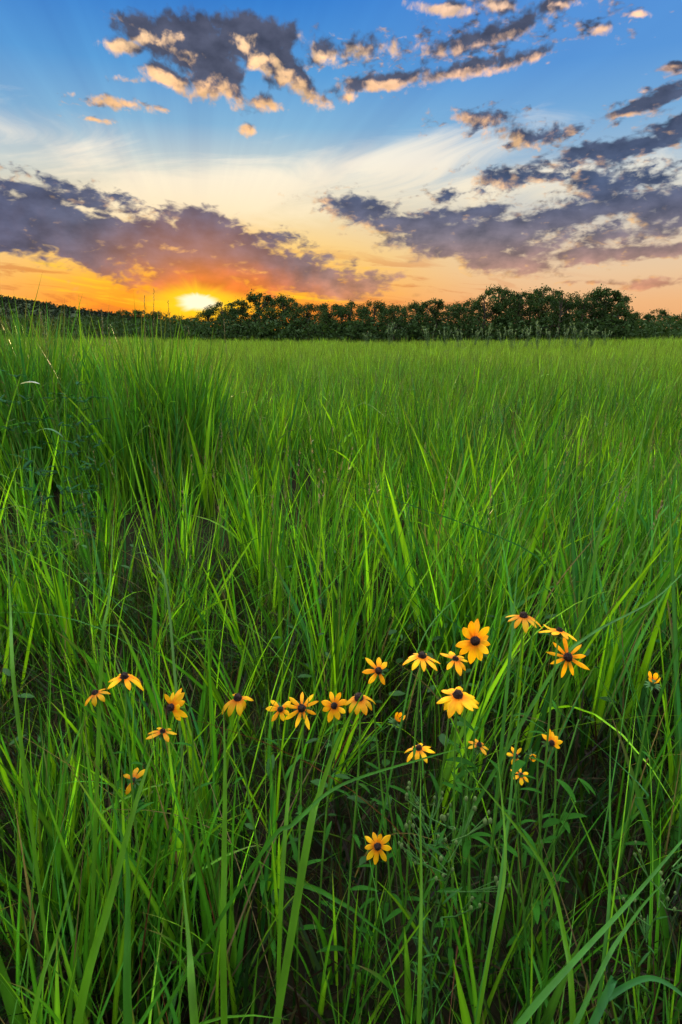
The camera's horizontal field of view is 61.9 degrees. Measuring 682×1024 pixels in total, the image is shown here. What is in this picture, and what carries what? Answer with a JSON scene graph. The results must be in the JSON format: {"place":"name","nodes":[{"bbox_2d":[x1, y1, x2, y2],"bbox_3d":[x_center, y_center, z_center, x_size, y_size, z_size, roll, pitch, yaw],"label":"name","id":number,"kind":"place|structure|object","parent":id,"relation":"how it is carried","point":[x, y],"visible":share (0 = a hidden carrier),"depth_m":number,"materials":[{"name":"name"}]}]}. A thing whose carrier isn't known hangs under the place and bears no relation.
{"place":"outdoors","nodes":[
{"label":"outdoors","id":0,"kind":"place"},
{"bbox_2d":[0,302,175,333],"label":"hill","id":1,"kind":"structure","parent":0,"point":[72,314],"depth_m":327.89,"materials":[{"name":"green plant"}]},
{"bbox_2d":[0,295,233,334],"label":"forest","id":2,"kind":"object","parent":1,"relation":"on","point":[13,300],"visible":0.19,"depth_m":334.06,"materials":[{"name":"green plant"}]},
{"bbox_2d":[0,279,681,1023],"bbox_3d":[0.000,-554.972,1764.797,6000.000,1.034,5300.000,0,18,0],"label":"ground","id":3,"kind":"structure","parent":0,"point":[316,847],"depth_m":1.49,"materials":[{"name":"green plant"}]},
{"bbox_2d":[0,370,42,534],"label":"leafy weed","id":4,"kind":"object","parent":3,"relation":"on","point":[7,403],"visible":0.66,"depth_m":3.36,"materials":[{"name":"green plant"}]},
{"bbox_2d":[10,447,66,580],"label":"leafy weed","id":5,"kind":"object","parent":3,"relation":"on","point":[27,463],"visible":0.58,"depth_m":2.70,"materials":[{"name":"green plant"}]},
{"bbox_2d":[35,428,62,436],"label":"bent leaf","id":6,"kind":"object","parent":3,"relation":"on","point":[52,430],"visible":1,"depth_m":2.60,"materials":[{"name":"green plant"}]},
{"bbox_2d":[40,312,63,446],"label":"grass stalk","id":7,"kind":"object","parent":3,"relation":"on","point":[50,368],"depth_m":3.69,"materials":[{"name":"green plant"}]},
{"bbox_2d":[32,394,83,551],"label":"leafy weed","id":8,"kind":"object","parent":3,"relation":"on","point":[73,453],"visible":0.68,"depth_m":3.10,"materials":[{"name":"green plant"}]},
{"bbox_2d":[33,440,103,569],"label":"leafy weed","id":9,"kind":"object","parent":3,"relation":"on","point":[76,511],"visible":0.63,"depth_m":2.78,"materials":[{"name":"green plant"}]},
{"bbox_2d":[49,381,113,511],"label":"leafy weed","id":10,"kind":"object","parent":3,"relation":"on","point":[78,436],"visible":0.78,"depth_m":3.40,"materials":[{"name":"green plant"}]},
{"bbox_2d":[83,314,106,329],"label":"tree","id":11,"kind":"object","parent":3,"relation":"on","point":[95,317],"visible":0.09,"depth_m":118.35,"materials":[{"name":"green plant"}]},
{"bbox_2d":[101,309,110,417],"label":"grass stalk","id":12,"kind":"object","parent":3,"relation":"on","point":[103,349],"depth_m":4.05,"materials":[{"name":"green plant"}]},
{"bbox_2d":[97,314,120,336],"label":"tree","id":13,"kind":"object","parent":3,"relation":"on","point":[109,318],"visible":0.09,"depth_m":110.97,"materials":[{"name":"green plant"}]},
{"bbox_2d":[85,689,149,879],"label":"coneflower","id":14,"kind":"object","parent":3,"relation":"on","point":[95,696],"visible":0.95,"depth_m":1.08,"materials":[{"name":"yellow plant"}]},
{"bbox_2d":[111,309,137,325],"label":"tree","id":15,"kind":"object","parent":3,"relation":"on","point":[125,315],"visible":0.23,"depth_m":105.46,"materials":[{"name":"green plant"}]},
{"bbox_2d":[107,672,153,976],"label":"coneflower","id":16,"kind":"object","parent":3,"relation":"on","point":[126,678],"visible":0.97,"depth_m":0.93,"materials":[{"name":"yellow plant"}]},
{"bbox_2d":[129,309,151,327],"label":"tree","id":17,"kind":"object","parent":3,"relation":"on","point":[139,312],"visible":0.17,"depth_m":107.95,"materials":[{"name":"green plant"}]},
{"bbox_2d":[123,768,176,886],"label":"coneflower","id":18,"kind":"object","parent":3,"relation":"on","point":[135,776],"visible":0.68,"depth_m":1.13,"materials":[{"name":"yellow plant"}]},
{"bbox_2d":[138,311,176,336],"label":"tree","id":19,"kind":"object","parent":3,"relation":"on","point":[155,313],"visible":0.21,"depth_m":105.36,"materials":[{"name":"green plant"}]},
{"bbox_2d":[146,727,206,895],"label":"coneflower","id":20,"kind":"object","parent":3,"relation":"on","point":[160,731],"visible":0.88,"depth_m":1.12,"materials":[{"name":"yellow plant"}]},
{"bbox_2d":[168,315,185,336],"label":"tree","id":21,"kind":"object","parent":3,"relation":"on","point":[179,318],"visible":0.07,"depth_m":113.75,"materials":[{"name":"green plant"}]},
{"bbox_2d":[164,689,214,949],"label":"coneflower","id":22,"kind":"object","parent":3,"relation":"on","point":[176,702],"visible":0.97,"depth_m":0.98,"materials":[{"name":"yellow plant"}]},
{"bbox_2d":[180,308,224,337],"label":"tree","id":23,"kind":"object","parent":3,"relation":"on","point":[202,314],"visible":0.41,"depth_m":78.77,"materials":[{"name":"green plant"}]},
{"bbox_2d":[196,301,248,339],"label":"tree","id":24,"kind":"object","parent":3,"relation":"on","point":[217,305],"visible":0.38,"depth_m":77.19,"materials":[{"name":"green plant"}]},
{"bbox_2d":[223,319,233,433],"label":"grass stalk","id":25,"kind":"object","parent":3,"relation":"on","point":[227,364],"depth_m":4.37,"materials":[{"name":"green plant"}]},
{"bbox_2d":[219,299,273,340],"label":"tree","id":26,"kind":"object","parent":3,"relation":"on","point":[243,304],"visible":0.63,"depth_m":74.84,"materials":[{"name":"green plant"}]},
{"bbox_2d":[222,693,276,981],"bbox_3d":[-0.144,0.618,0.994,0.078,0.703,0.056,6,19,19],"label":"coneflower","id":27,"kind":"object","parent":3,"relation":"on","point":[238,701],"visible":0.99,"depth_m":0.95,"materials":[{"name":"yellow plant"}]},
{"bbox_2d":[239,289,282,339],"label":"tree","id":28,"kind":"object","parent":3,"relation":"on","point":[252,297],"visible":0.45,"depth_m":78.48,"materials":[{"name":"green plant"}]},
{"bbox_2d":[257,299,282,339],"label":"tree","id":29,"kind":"object","parent":3,"relation":"on","point":[272,309],"visible":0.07,"depth_m":88.22,"materials":[{"name":"green plant"}]},
{"bbox_2d":[258,293,311,339],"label":"tree","id":30,"kind":"object","parent":3,"relation":"on","point":[285,305],"visible":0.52,"depth_m":76.33,"materials":[{"name":"green plant"}]},
{"bbox_2d":[263,700,324,912],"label":"coneflower","id":31,"kind":"object","parent":3,"relation":"on","point":[277,708],"visible":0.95,"depth_m":1.09,"materials":[{"name":"yellow plant"}]},
{"bbox_2d":[282,301,315,336],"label":"tree","id":32,"kind":"object","parent":3,"relation":"on","point":[297,305],"visible":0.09,"depth_m":86.96,"materials":[{"name":"green plant"}]},
{"bbox_2d":[279,302,329,341],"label":"tree","id":33,"kind":"object","parent":3,"relation":"on","point":[305,309],"visible":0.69,"depth_m":74.60,"materials":[{"name":"green plant"}]},
{"bbox_2d":[284,692,325,989],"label":"coneflower","id":34,"kind":"object","parent":3,"relation":"on","point":[299,709],"visible":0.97,"depth_m":0.96,"materials":[{"name":"yellow plant"}]},
{"bbox_2d":[306,305,328,330],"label":"tree","id":35,"kind":"object","parent":3,"relation":"on","point":[318,314],"visible":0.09,"depth_m":89.52,"materials":[{"name":"green plant"}]},
{"bbox_2d":[309,303,348,340],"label":"tree","id":36,"kind":"object","parent":3,"relation":"on","point":[325,313],"visible":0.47,"depth_m":75.90,"materials":[{"name":"green plant"}]},
{"bbox_2d":[317,691,346,954],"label":"coneflower","id":37,"kind":"object","parent":3,"relation":"on","point":[336,707],"visible":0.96,"depth_m":1.02,"materials":[{"name":"yellow plant"}]},
{"bbox_2d":[0,314,681,342],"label":"brush","id":38,"kind":"object","parent":3,"relation":"on","point":[653,328],"visible":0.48,"depth_m":72.50,"materials":[{"name":"green plant"}]},
{"bbox_2d":[0,528,681,959],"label":"undergrowth","id":39,"kind":"object","parent":3,"relation":"on","point":[342,776],"visible":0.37,"depth_m":1.60,"materials":[{"name":"green plant"}]},
{"bbox_2d":[332,303,354,322],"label":"tree","id":40,"kind":"object","parent":3,"relation":"on","point":[352,315],"visible":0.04,"depth_m":88.28,"materials":[{"name":"green plant"}]},
{"bbox_2d":[316,692,377,1007],"bbox_3d":[0.010,0.615,0.964,0.103,0.730,0.044,7,19,20],"label":"coneflower","id":41,"kind":"object","parent":3,"relation":"on","point":[361,704],"visible":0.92,"depth_m":0.93,"materials":[{"name":"green plant"}]},
{"bbox_2d":[326,300,377,343],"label":"tree","id":42,"kind":"object","parent":3,"relation":"on","point":[343,309],"visible":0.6,"depth_m":73.81,"materials":[{"name":"green plant"}]},
{"bbox_2d":[351,306,370,321],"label":"tree","id":43,"kind":"object","parent":3,"relation":"on","point":[358,312],"visible":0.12,"depth_m":89.99,"materials":[{"name":"green plant"}]},
{"bbox_2d":[347,832,391,1015],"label":"coneflower","id":44,"kind":"object","parent":3,"relation":"on","point":[377,846],"visible":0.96,"depth_m":0.91,"materials":[{"name":"yellow plant"}]},
{"bbox_2d":[351,300,398,340],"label":"tree","id":45,"kind":"object","parent":3,"relation":"on","point":[375,306],"visible":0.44,"depth_m":75.30,"materials":[{"name":"green plant"}]},
{"bbox_2d":[362,657,401,950],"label":"coneflower","id":46,"kind":"object","parent":3,"relation":"on","point":[379,667],"visible":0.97,"depth_m":1.05,"materials":[{"name":"yellow plant"}]},
{"bbox_2d":[370,306,396,333],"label":"tree","id":47,"kind":"object","parent":3,"relation":"on","point":[385,318],"visible":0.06,"depth_m":87.80,"materials":[{"name":"green plant"}]},
{"bbox_2d":[387,322,395,346],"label":"feathery weed","id":48,"kind":"object","parent":3,"relation":"on","point":[391,330],"visible":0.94,"depth_m":45.84,"materials":[{"name":"green plant"}]},
{"bbox_2d":[367,303,421,342],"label":"tree","id":49,"kind":"object","parent":3,"relation":"on","point":[393,310],"visible":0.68,"depth_m":72.95,"materials":[{"name":"green plant"}]},
{"bbox_2d":[370,712,426,902],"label":"coneflower","id":50,"kind":"object","parent":3,"relation":"on","point":[396,721],"visible":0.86,"depth_m":1.09,"materials":[{"name":"green plant"}]},
{"bbox_2d":[401,304,413,321],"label":"tree","id":51,"kind":"object","parent":3,"relation":"on","point":[406,309],"visible":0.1,"depth_m":88.85,"materials":[{"name":"green plant"}]},
{"bbox_2d":[381,743,434,940],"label":"coneflower","id":52,"kind":"object","parent":3,"relation":"on","point":[420,753],"visible":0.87,"depth_m":1.04,"materials":[{"name":"yellow plant"}]},
{"bbox_2d":[382,651,439,963],"bbox_3d":[0.113,0.583,1.005,0.074,0.768,0.078,-7,19,-21],"label":"coneflower","id":53,"kind":"object","parent":3,"relation":"on","point":[422,657],"visible":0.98,"depth_m":0.94,"materials":[{"name":"yellow plant"}]},
{"bbox_2d":[395,300,440,342],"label":"tree","id":54,"kind":"object","parent":3,"relation":"on","point":[416,306],"visible":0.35,"depth_m":74.55,"materials":[{"name":"green plant"}]},
{"bbox_2d":[422,325,435,346],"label":"feathery weed","id":55,"kind":"object","parent":3,"relation":"on","point":[425,334],"visible":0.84,"depth_m":38.24,"materials":[{"name":"green plant"}]},
{"bbox_2d":[404,791,457,1023],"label":"budding weed","id":56,"kind":"object","parent":3,"relation":"on","point":[432,816],"visible":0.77,"depth_m":0.86,"materials":[{"name":"green plant"}]},
{"bbox_2d":[420,305,444,336],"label":"tree","id":57,"kind":"object","parent":3,"relation":"on","point":[431,316],"visible":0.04,"depth_m":87.90,"materials":[{"name":"green plant"}]},
{"bbox_2d":[411,297,466,340],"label":"tree","id":58,"kind":"object","parent":3,"relation":"on","point":[439,303],"visible":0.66,"depth_m":72.84,"materials":[{"name":"green plant"}]},
{"bbox_2d":[415,651,467,975],"bbox_3d":[0.176,0.591,1.030,0.057,0.740,0.114,5,18,14],"label":"coneflower","id":59,"kind":"object","parent":3,"relation":"on","point":[457,664],"visible":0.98,"depth_m":1.00,"materials":[{"name":"green plant"}]},
{"bbox_2d":[439,330,451,343],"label":"feathery weed","id":60,"kind":"object","parent":3,"relation":"on","point":[444,336],"visible":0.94,"depth_m":43.93,"materials":[{"name":"green plant"}]},
{"bbox_2d":[438,304,460,337],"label":"tree","id":61,"kind":"object","parent":3,"relation":"on","point":[449,313],"visible":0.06,"depth_m":89.19,"materials":[{"name":"green plant"}]},
{"bbox_2d":[394,781,510,1023],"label":"budding weed","id":62,"kind":"object","parent":3,"relation":"on","point":[443,818],"visible":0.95,"depth_m":0.83,"materials":[{"name":"green plant"}]},
{"bbox_2d":[423,739,488,916],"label":"coneflower","id":63,"kind":"object","parent":3,"relation":"on","point":[478,746],"visible":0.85,"depth_m":1.11,"materials":[{"name":"yellow plant"}]},
{"bbox_2d":[430,302,482,339],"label":"tree","id":64,"kind":"object","parent":3,"relation":"on","point":[459,309],"visible":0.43,"depth_m":74.35,"materials":[{"name":"green plant"}]},
{"bbox_2d":[436,686,478,1005],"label":"coneflower","id":65,"kind":"object","parent":3,"relation":"on","point":[457,700],"visible":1,"depth_m":0.86,"materials":[{"name":"yellow plant"}]},
{"bbox_2d":[453,328,462,346],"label":"feathery weed","id":66,"kind":"object","parent":3,"relation":"on","point":[457,335],"visible":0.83,"depth_m":36.37,"materials":[{"name":"green plant"}]},
{"bbox_2d":[434,714,490,959],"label":"leafy weed","id":67,"kind":"object","parent":3,"relation":"on","point":[466,844],"visible":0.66,"depth_m":1.04,"materials":[{"name":"green plant"}]},
{"bbox_2d":[455,618,493,974],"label":"coneflower","id":68,"kind":"object","parent":3,"relation":"on","point":[474,643],"visible":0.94,"depth_m":0.90,"materials":[{"name":"yellow plant"}]},
{"bbox_2d":[461,297,487,333],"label":"tree","id":69,"kind":"object","parent":3,"relation":"on","point":[465,304],"visible":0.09,"depth_m":87.93,"materials":[{"name":"green plant"}]},
{"bbox_2d":[472,329,480,347],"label":"feathery weed","id":70,"kind":"object","parent":3,"relation":"on","point":[477,334],"visible":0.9,"depth_m":42.03,"materials":[{"name":"green plant"}]},
{"bbox_2d":[453,293,513,342],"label":"tree","id":71,"kind":"object","parent":3,"relation":"on","point":[496,306],"visible":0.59,"depth_m":73.25,"materials":[{"name":"green plant"}]},
{"bbox_2d":[481,324,491,349],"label":"feathery weed","id":72,"kind":"object","parent":3,"relation":"on","point":[489,332],"visible":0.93,"depth_m":38.20,"materials":[{"name":"green plant"}]},
{"bbox_2d":[471,284,519,340],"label":"tree","id":73,"kind":"object","parent":3,"relation":"on","point":[503,293],"visible":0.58,"depth_m":74.01,"materials":[{"name":"green plant"}]},
{"bbox_2d":[457,611,541,963],"bbox_3d":[0.276,0.550,1.039,0.094,0.814,0.062,0,18,0],"label":"coneflower","id":74,"kind":"object","parent":3,"relation":"on","point":[523,618],"visible":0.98,"depth_m":0.99,"materials":[{"name":"yellow plant"}]},
{"bbox_2d":[497,331,504,344],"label":"feathery weed","id":75,"kind":"object","parent":3,"relation":"on","point":[501,337],"visible":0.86,"depth_m":44.97,"materials":[{"name":"green plant"}]},
{"bbox_2d":[485,747,521,898],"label":"coneflower","id":76,"kind":"object","parent":3,"relation":"on","point":[517,756],"visible":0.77,"depth_m":1.20,"materials":[{"name":"green plant"}]},
{"bbox_2d":[477,748,536,852],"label":"coneflower","id":77,"kind":"object","parent":3,"relation":"on","point":[530,754],"visible":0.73,"depth_m":1.25,"materials":[{"name":"green plant"}]},
{"bbox_2d":[494,297,523,318],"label":"tree","id":78,"kind":"object","parent":3,"relation":"on","point":[513,306],"visible":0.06,"depth_m":86.51,"materials":[{"name":"green plant"}]},
{"bbox_2d":[503,324,525,349],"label":"feathery weed","id":79,"kind":"object","parent":3,"relation":"on","point":[511,344],"visible":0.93,"depth_m":34.60,"materials":[{"name":"green plant"}]},
{"bbox_2d":[488,289,548,342],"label":"tree","id":80,"kind":"object","parent":3,"relation":"on","point":[520,303],"visible":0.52,"depth_m":74.20,"materials":[{"name":"green plant"}]},
{"bbox_2d":[505,768,536,898],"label":"coneflower","id":81,"kind":"object","parent":3,"relation":"on","point":[521,780],"visible":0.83,"depth_m":1.22,"materials":[{"name":"yellow plant"}]},
{"bbox_2d":[521,327,531,347],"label":"feathery weed","id":82,"kind":"object","parent":3,"relation":"on","point":[528,340],"visible":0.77,"depth_m":40.11,"materials":[{"name":"green plant"}]},
{"bbox_2d":[516,293,550,320],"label":"tree","id":83,"kind":"object","parent":3,"relation":"on","point":[531,308],"visible":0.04,"depth_m":88.69,"materials":[{"name":"green plant"}]},
{"bbox_2d":[526,320,542,348],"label":"feathery weed","id":84,"kind":"object","parent":3,"relation":"on","point":[537,330],"visible":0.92,"depth_m":36.28,"materials":[{"name":"green plant"}]},
{"bbox_2d":[520,729,562,935],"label":"coneflower","id":85,"kind":"object","parent":3,"relation":"on","point":[554,741],"visible":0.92,"depth_m":1.07,"materials":[{"name":"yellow plant"}]},
{"bbox_2d":[513,285,570,339],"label":"tree","id":86,"kind":"object","parent":3,"relation":"on","point":[540,294],"visible":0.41,"depth_m":74.36,"materials":[{"name":"green plant"}]},
{"bbox_2d":[499,719,595,999],"bbox_3d":[0.346,0.662,1.013,0.139,0.602,0.122,0,18,0],"label":"leafy weed","id":87,"kind":"object","parent":3,"relation":"on","point":[550,821],"visible":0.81,"depth_m":0.99,"materials":[{"name":"green plant"}]},
{"bbox_2d":[519,624,576,950],"bbox_3d":[0.354,0.564,1.013,0.103,0.809,0.068,2,18,6],"label":"coneflower","id":88,"kind":"object","parent":3,"relation":"on","point":[558,632],"visible":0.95,"depth_m":0.94,"materials":[{"name":"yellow plant"}]},
{"bbox_2d":[537,293,561,327],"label":"tree","id":89,"kind":"object","parent":3,"relation":"on","point":[551,309],"visible":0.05,"depth_m":85.94,"materials":[{"name":"green plant"}]},
{"bbox_2d":[545,329,557,344],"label":"feathery weed","id":90,"kind":"object","parent":3,"relation":"on","point":[550,335],"visible":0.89,"depth_m":43.12,"materials":[{"name":"green plant"}]},
{"bbox_2d":[530,636,589,955],"bbox_3d":[0.371,0.577,1.021,0.066,0.782,0.144,-6,18,-17],"label":"coneflower","id":91,"kind":"object","parent":3,"relation":"on","point":[567,658],"visible":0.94,"depth_m":0.98,"materials":[{"name":"yellow plant"}]},
{"bbox_2d":[529,290,593,339],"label":"tree","id":92,"kind":"object","parent":3,"relation":"on","point":[568,305],"visible":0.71,"depth_m":72.53,"materials":[{"name":"green plant"}]},
{"bbox_2d":[557,324,573,349],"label":"feathery weed","id":93,"kind":"object","parent":3,"relation":"on","point":[566,336],"visible":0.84,"depth_m":38.27,"materials":[{"name":"green plant"}]},
{"bbox_2d":[558,296,589,318],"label":"tree","id":94,"kind":"object","parent":3,"relation":"on","point":[577,308],"visible":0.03,"depth_m":89.12,"materials":[{"name":"green plant"}]},
{"bbox_2d":[569,322,587,349],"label":"feathery weed","id":95,"kind":"object","parent":3,"relation":"on","point":[580,334],"visible":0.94,"depth_m":34.45,"materials":[{"name":"green plant"}]},
{"bbox_2d":[554,296,609,339],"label":"tree","id":96,"kind":"object","parent":3,"relation":"on","point":[584,302],"visible":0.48,"depth_m":74.13,"materials":[{"name":"green plant"}]},
{"bbox_2d":[588,328,598,347],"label":"feathery weed","id":97,"kind":"object","parent":3,"relation":"on","point":[591,341],"visible":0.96,"depth_m":41.24,"materials":[{"name":"green plant"}]},
{"bbox_2d":[577,292,613,336],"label":"tree","id":98,"kind":"object","parent":3,"relation":"on","point":[598,300],"visible":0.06,"depth_m":87.73,"materials":[{"name":"green plant"}]},
{"bbox_2d":[578,283,635,339],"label":"tree","id":99,"kind":"object","parent":3,"relation":"on","point":[598,293],"visible":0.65,"depth_m":74.31,"materials":[{"name":"green plant"}]},
{"bbox_2d":[605,293,639,339],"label":"tree","id":100,"kind":"object","parent":3,"relation":"on","point":[617,312],"visible":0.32,"depth_m":76.42,"materials":[{"name":"green plant"}]},
{"bbox_2d":[603,671,660,942],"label":"coneflower","id":101,"kind":"object","parent":3,"relation":"on","point":[652,682],"visible":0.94,"depth_m":1.08,"materials":[{"name":"green plant"}]},
{"bbox_2d":[620,311,649,321],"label":"tree","id":102,"kind":"object","parent":3,"relation":"on","point":[639,313],"visible":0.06,"depth_m":93.91,"materials":[{"name":"green plant"}]},
{"bbox_2d":[636,313,656,331],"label":"tree","id":103,"kind":"object","parent":3,"relation":"on","point":[647,317],"visible":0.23,"depth_m":92.12,"materials":[{"name":"green plant"}]},
{"bbox_2d":[612,840,681,1023],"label":"budding weed","id":104,"kind":"object","parent":3,"relation":"on","point":[645,934],"visible":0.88,"depth_m":0.85,"materials":[{"name":"green plant"}]},
{"bbox_2d":[650,309,669,326],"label":"tree","id":105,"kind":"object","parent":3,"relation":"on","point":[661,312],"visible":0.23,"depth_m":97.52,"materials":[{"name":"green plant"}]},
{"bbox_2d":[0,0,681,330],"label":"sky","id":106,"kind":"structure","parent":0,"point":[194,155],"materials":[{"name":"blue"}]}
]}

